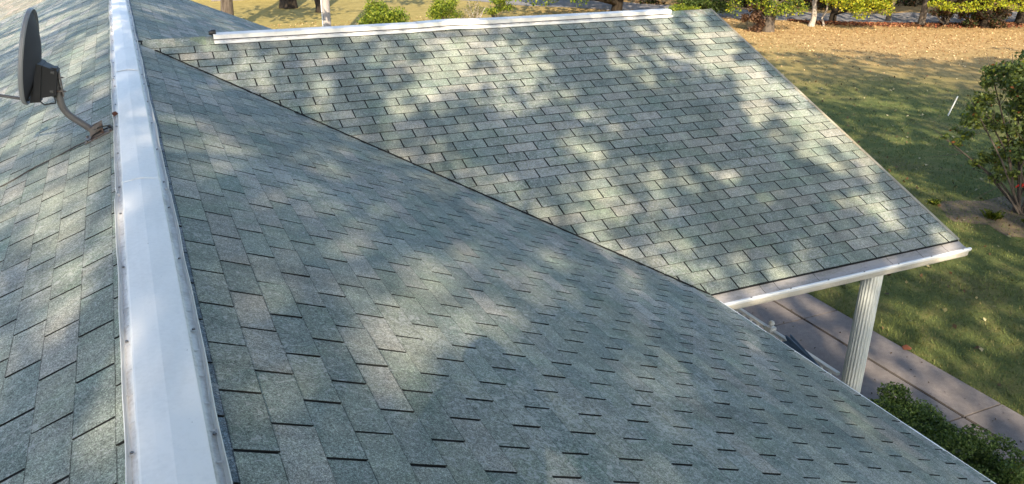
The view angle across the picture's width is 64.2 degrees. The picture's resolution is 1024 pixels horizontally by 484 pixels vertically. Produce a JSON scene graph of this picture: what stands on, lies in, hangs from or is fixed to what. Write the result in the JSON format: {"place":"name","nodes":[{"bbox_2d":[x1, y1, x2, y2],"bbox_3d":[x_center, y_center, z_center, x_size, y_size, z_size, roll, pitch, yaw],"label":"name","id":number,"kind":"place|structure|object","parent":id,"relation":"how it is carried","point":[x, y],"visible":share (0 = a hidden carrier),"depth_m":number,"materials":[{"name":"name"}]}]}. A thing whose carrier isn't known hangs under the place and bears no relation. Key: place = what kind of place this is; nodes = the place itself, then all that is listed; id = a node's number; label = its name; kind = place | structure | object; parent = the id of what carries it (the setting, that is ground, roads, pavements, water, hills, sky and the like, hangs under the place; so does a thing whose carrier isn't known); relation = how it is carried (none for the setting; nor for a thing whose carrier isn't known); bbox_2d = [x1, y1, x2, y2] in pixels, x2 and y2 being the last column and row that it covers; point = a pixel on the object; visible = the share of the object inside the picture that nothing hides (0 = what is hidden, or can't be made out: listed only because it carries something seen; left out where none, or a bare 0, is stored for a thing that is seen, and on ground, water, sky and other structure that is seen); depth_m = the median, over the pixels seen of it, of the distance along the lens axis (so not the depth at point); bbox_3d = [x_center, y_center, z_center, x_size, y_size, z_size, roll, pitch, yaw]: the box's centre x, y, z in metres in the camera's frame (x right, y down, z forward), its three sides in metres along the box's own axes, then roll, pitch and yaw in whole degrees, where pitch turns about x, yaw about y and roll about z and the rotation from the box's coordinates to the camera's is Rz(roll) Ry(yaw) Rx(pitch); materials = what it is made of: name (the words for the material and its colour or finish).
{"place":"outdoors","nodes":[
{"label":"outdoors","id":0,"kind":"place"},
{"bbox_2d":[0,0,44,20],"bbox_3d":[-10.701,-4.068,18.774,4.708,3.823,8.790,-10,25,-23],"label":"driveway","id":1,"kind":"structure","parent":0,"point":[8,8],"depth_m":16.43,"materials":[{"name":"beige concrete"}]},
{"bbox_2d":[191,0,1023,414],"bbox_3d":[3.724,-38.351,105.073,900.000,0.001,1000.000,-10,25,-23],"label":"lawn","id":2,"kind":"structure","parent":0,"point":[271,14],"depth_m":22.87,"materials":[{"name":"green plant"}]},
{"bbox_2d":[220,0,233,14],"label":"pine tree","id":3,"kind":"object","parent":2,"relation":"on","point":[226,6],"visible":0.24,"depth_m":35.19,"materials":[{"name":"brown plant"}]},
{"bbox_2d":[279,0,297,8],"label":"oak tree","id":4,"kind":"object","parent":2,"relation":"on","point":[288,4],"visible":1,"depth_m":43.16,"materials":[{"name":"brown plant"}]},
{"bbox_2d":[314,0,320,12],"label":"oak tree","id":5,"kind":"object","parent":2,"relation":"on","point":[318,6],"visible":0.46,"depth_m":41.80,"materials":[{"name":"brown plant"}]},
{"bbox_2d":[320,0,330,26],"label":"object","id":6,"kind":"object","parent":2,"relation":"on","point":[325,13],"depth_m":30.55,"materials":[{"name":"white wood"}]},
{"bbox_2d":[356,0,409,24],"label":"round bush","id":7,"kind":"object","parent":2,"relation":"on","point":[375,11],"visible":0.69,"depth_m":32.14,"materials":[{"name":"green plant"}]},
{"bbox_2d":[426,0,463,19],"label":"round bush","id":8,"kind":"object","parent":2,"relation":"on","point":[439,9],"visible":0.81,"depth_m":35.54,"materials":[{"name":"green plant"}]},
{"bbox_2d":[459,0,487,18],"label":"twiggy bush","id":9,"kind":"object","parent":2,"relation":"on","point":[475,13],"visible":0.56,"depth_m":35.85,"materials":[{"name":"beige plant"}]},
{"bbox_2d":[0,0,995,483],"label":"house","id":10,"kind":"structure","parent":2,"relation":"on","point":[556,248],"depth_m":4.70,"materials":[{"name":"grey"}]},
{"bbox_2d":[0,139,89,186],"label":"cable","id":11,"kind":"object","parent":10,"relation":"attached to","point":[42,163],"visible":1,"depth_m":4.83,"materials":[{"name":"black plastic"}]},
{"bbox_2d":[0,8,111,143],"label":"satellite dish","id":12,"kind":"object","parent":10,"relation":"on","point":[39,77],"visible":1,"depth_m":4.66,"materials":[{"name":"grey metal"}]},
{"bbox_2d":[482,0,515,16],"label":"bush","id":13,"kind":"object","parent":2,"relation":"on","point":[495,9],"visible":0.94,"depth_m":39.16,"materials":[{"name":"green plant"}]},
{"bbox_2d":[508,0,623,10],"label":"maple tree","id":14,"kind":"object","parent":2,"relation":"on","point":[617,5],"visible":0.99,"depth_m":41.93,"materials":[{"name":"green plant"}]},
{"bbox_2d":[265,8,1023,78],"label":"leaf litter","id":15,"kind":"object","parent":2,"relation":"on","point":[862,43],"visible":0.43,"depth_m":35.49,"materials":[{"name":"brown plant"}]},
{"bbox_2d":[663,3,701,10],"bbox_3d":[8.501,-11.195,39.870,2.590,0.890,1.670,-10,25,-23],"label":"leafy bush","id":16,"kind":"object","parent":2,"relation":"on","point":[677,7],"visible":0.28,"depth_m":39.56,"materials":[{"name":"green plant"}]},
{"bbox_2d":[672,0,733,13],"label":"leafy bush","id":17,"kind":"object","parent":2,"relation":"on","point":[707,4],"visible":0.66,"depth_m":40.67,"materials":[{"name":"green plant"}]},
{"bbox_2d":[740,2,766,32],"bbox_3d":[11.177,-10.287,37.186,1.222,1.409,1.237,-10,25,-23],"label":"dead shrub","id":18,"kind":"object","parent":2,"relation":"on","point":[757,18],"visible":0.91,"depth_m":36.96,"materials":[{"name":"brown plant"}]},
{"bbox_2d":[725,0,809,31],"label":"maple tree","id":19,"kind":"object","parent":2,"relation":"on","point":[773,11],"visible":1,"depth_m":36.57,"materials":[{"name":"green plant"}]},
{"bbox_2d":[590,0,1020,9],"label":"undergrowth","id":20,"kind":"object","parent":2,"relation":"on","point":[830,7],"visible":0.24,"depth_m":46.32,"materials":[{"name":"red plant"}]},
{"bbox_2d":[808,0,816,26],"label":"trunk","id":21,"kind":"object","parent":2,"relation":"on","point":[812,22],"visible":1,"depth_m":38.65,"materials":[{"name":"beige plant"}]},
{"bbox_2d":[821,3,828,25],"bbox_3d":[15.146,-11.786,38.688,1.571,2.971,0.374,-15,28,-33],"label":"dead tree","id":22,"kind":"object","parent":2,"relation":"on","point":[823,15],"visible":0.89,"depth_m":38.80,"materials":[{"name":"beige plant"}]},
{"bbox_2d":[820,0,896,20],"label":"yellow maple","id":23,"kind":"object","parent":2,"relation":"on","point":[840,4],"visible":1,"depth_m":37.10,"materials":[{"name":"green plant"}]},
{"bbox_2d":[865,0,901,7],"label":"shaded bush","id":24,"kind":"object","parent":2,"relation":"on","point":[897,2],"visible":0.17,"depth_m":45.54,"materials":[{"name":"green plant"}]},
{"bbox_2d":[885,0,895,20],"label":"roadside tree","id":25,"kind":"object","parent":2,"relation":"on","point":[888,17],"visible":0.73,"depth_m":40.69,"materials":[{"name":"brown plant"}]},
{"bbox_2d":[782,62,1023,385],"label":"fallen leaves","id":26,"kind":"object","parent":2,"relation":"on","point":[955,325],"depth_m":17.64,"materials":[{"name":"brown plant"}]},
{"bbox_2d":[787,19,1023,28],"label":"red leaf litter","id":27,"kind":"object","parent":2,"relation":"on","point":[936,24],"visible":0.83,"depth_m":39.43,"materials":[{"name":"brown plant"}]},
{"bbox_2d":[788,73,1023,415],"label":"grass","id":28,"kind":"structure","parent":2,"relation":"on","point":[921,287],"depth_m":13.12,"materials":[{"name":"green plant"}]},
{"bbox_2d":[917,0,928,25],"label":"roadside tree","id":29,"kind":"object","parent":2,"relation":"on","point":[922,15],"visible":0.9,"depth_m":39.15,"materials":[{"name":"brown plant"}]},
{"bbox_2d":[927,197,940,205],"bbox_3d":[8.416,-0.805,16.244,0.285,0.107,0.324,19,29,37],"label":"grass clump","id":30,"kind":"object","parent":2,"relation":"on","point":[934,202],"visible":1,"depth_m":16.22,"materials":[{"name":"green plant"}]},
{"bbox_2d":[928,3,961,25],"bbox_3d":[20.810,-10.885,39.144,1.543,1.079,1.273,-18,29,-37],"label":"thicket bush","id":31,"kind":"object","parent":2,"relation":"on","point":[945,16],"visible":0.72,"depth_m":39.11,"materials":[{"name":"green plant"}]},
{"bbox_2d":[955,0,987,27],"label":"thicket bush","id":32,"kind":"object","parent":2,"relation":"on","point":[972,20],"visible":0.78,"depth_m":38.84,"materials":[{"name":"green plant"}]},
{"bbox_2d":[927,0,1023,27],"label":"yellow maple","id":33,"kind":"object","parent":2,"relation":"on","point":[988,5],"visible":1,"depth_m":37.37,"materials":[{"name":"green plant"}]},
{"bbox_2d":[939,196,1023,237],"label":"soil bed","id":34,"kind":"object","parent":2,"relation":"on","point":[988,204],"visible":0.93,"depth_m":15.77,"materials":[{"name":"brown soil"}]},
{"bbox_2d":[932,49,1023,215],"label":"garden shrub","id":35,"kind":"object","parent":34,"relation":"on","point":[1013,74],"visible":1,"depth_m":15.54,"materials":[{"name":"green plant"}]},
{"bbox_2d":[979,208,1005,220],"bbox_3d":[9.160,-0.534,15.545,0.451,0.165,0.444,-10,25,-23],"label":"grass clump","id":36,"kind":"object","parent":34,"relation":"on","point":[993,215],"visible":1,"depth_m":15.48,"materials":[{"name":"green plant"}]},
{"bbox_2d":[982,6,1011,27],"bbox_3d":[23.140,-10.767,38.964,1.924,1.080,1.057,-19,30,-38],"label":"thicket bush","id":37,"kind":"object","parent":2,"relation":"on","point":[998,22],"visible":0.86,"depth_m":38.63,"materials":[{"name":"green plant"}]},
{"bbox_2d":[1014,0,1023,24],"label":"orange tree","id":38,"kind":"object","parent":2,"relation":"on","point":[1019,18],"visible":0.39,"depth_m":39.88,"materials":[{"name":"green plant"}]},
{"bbox_2d":[470,0,1016,22],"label":"road","id":39,"kind":"structure","parent":0,"point":[895,17],"depth_m":43.15,"materials":[{"name":"grey asphalt"}]},
{"bbox_2d":[738,293,1023,483],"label":"sidewalk","id":40,"kind":"structure","parent":0,"point":[808,317],"depth_m":10.50,"materials":[{"name":"concrete"}]},
{"bbox_2d":[735,308,839,375],"bbox_3d":[2.797,1.462,9.093,0.080,1.337,1.970,-10,25,-23],"label":"porch railing","id":41,"kind":"object","parent":40,"relation":"on","point":[770,328],"visible":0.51,"depth_m":8.81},
{"bbox_2d":[783,334,819,366],"bbox_3d":[3.002,1.144,8.303,0.139,0.161,0.596,-10,25,-23],"label":"folded umbrella","id":42,"kind":"object","parent":41,"relation":"on","point":[791,341],"visible":0.49,"depth_m":8.39,"materials":[{"name":"blue fabric"}]},
{"bbox_2d":[765,308,1021,442],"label":"fallen leaves","id":43,"kind":"object","parent":40,"relation":"on","point":[910,369],"visible":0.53,"depth_m":10.28,"materials":[{"name":"brown plant"}]},
{"bbox_2d":[867,381,1023,483],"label":"bushes","id":44,"kind":"object","parent":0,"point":[949,438],"visible":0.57,"depth_m":8.31,"materials":[{"name":"green plant"}]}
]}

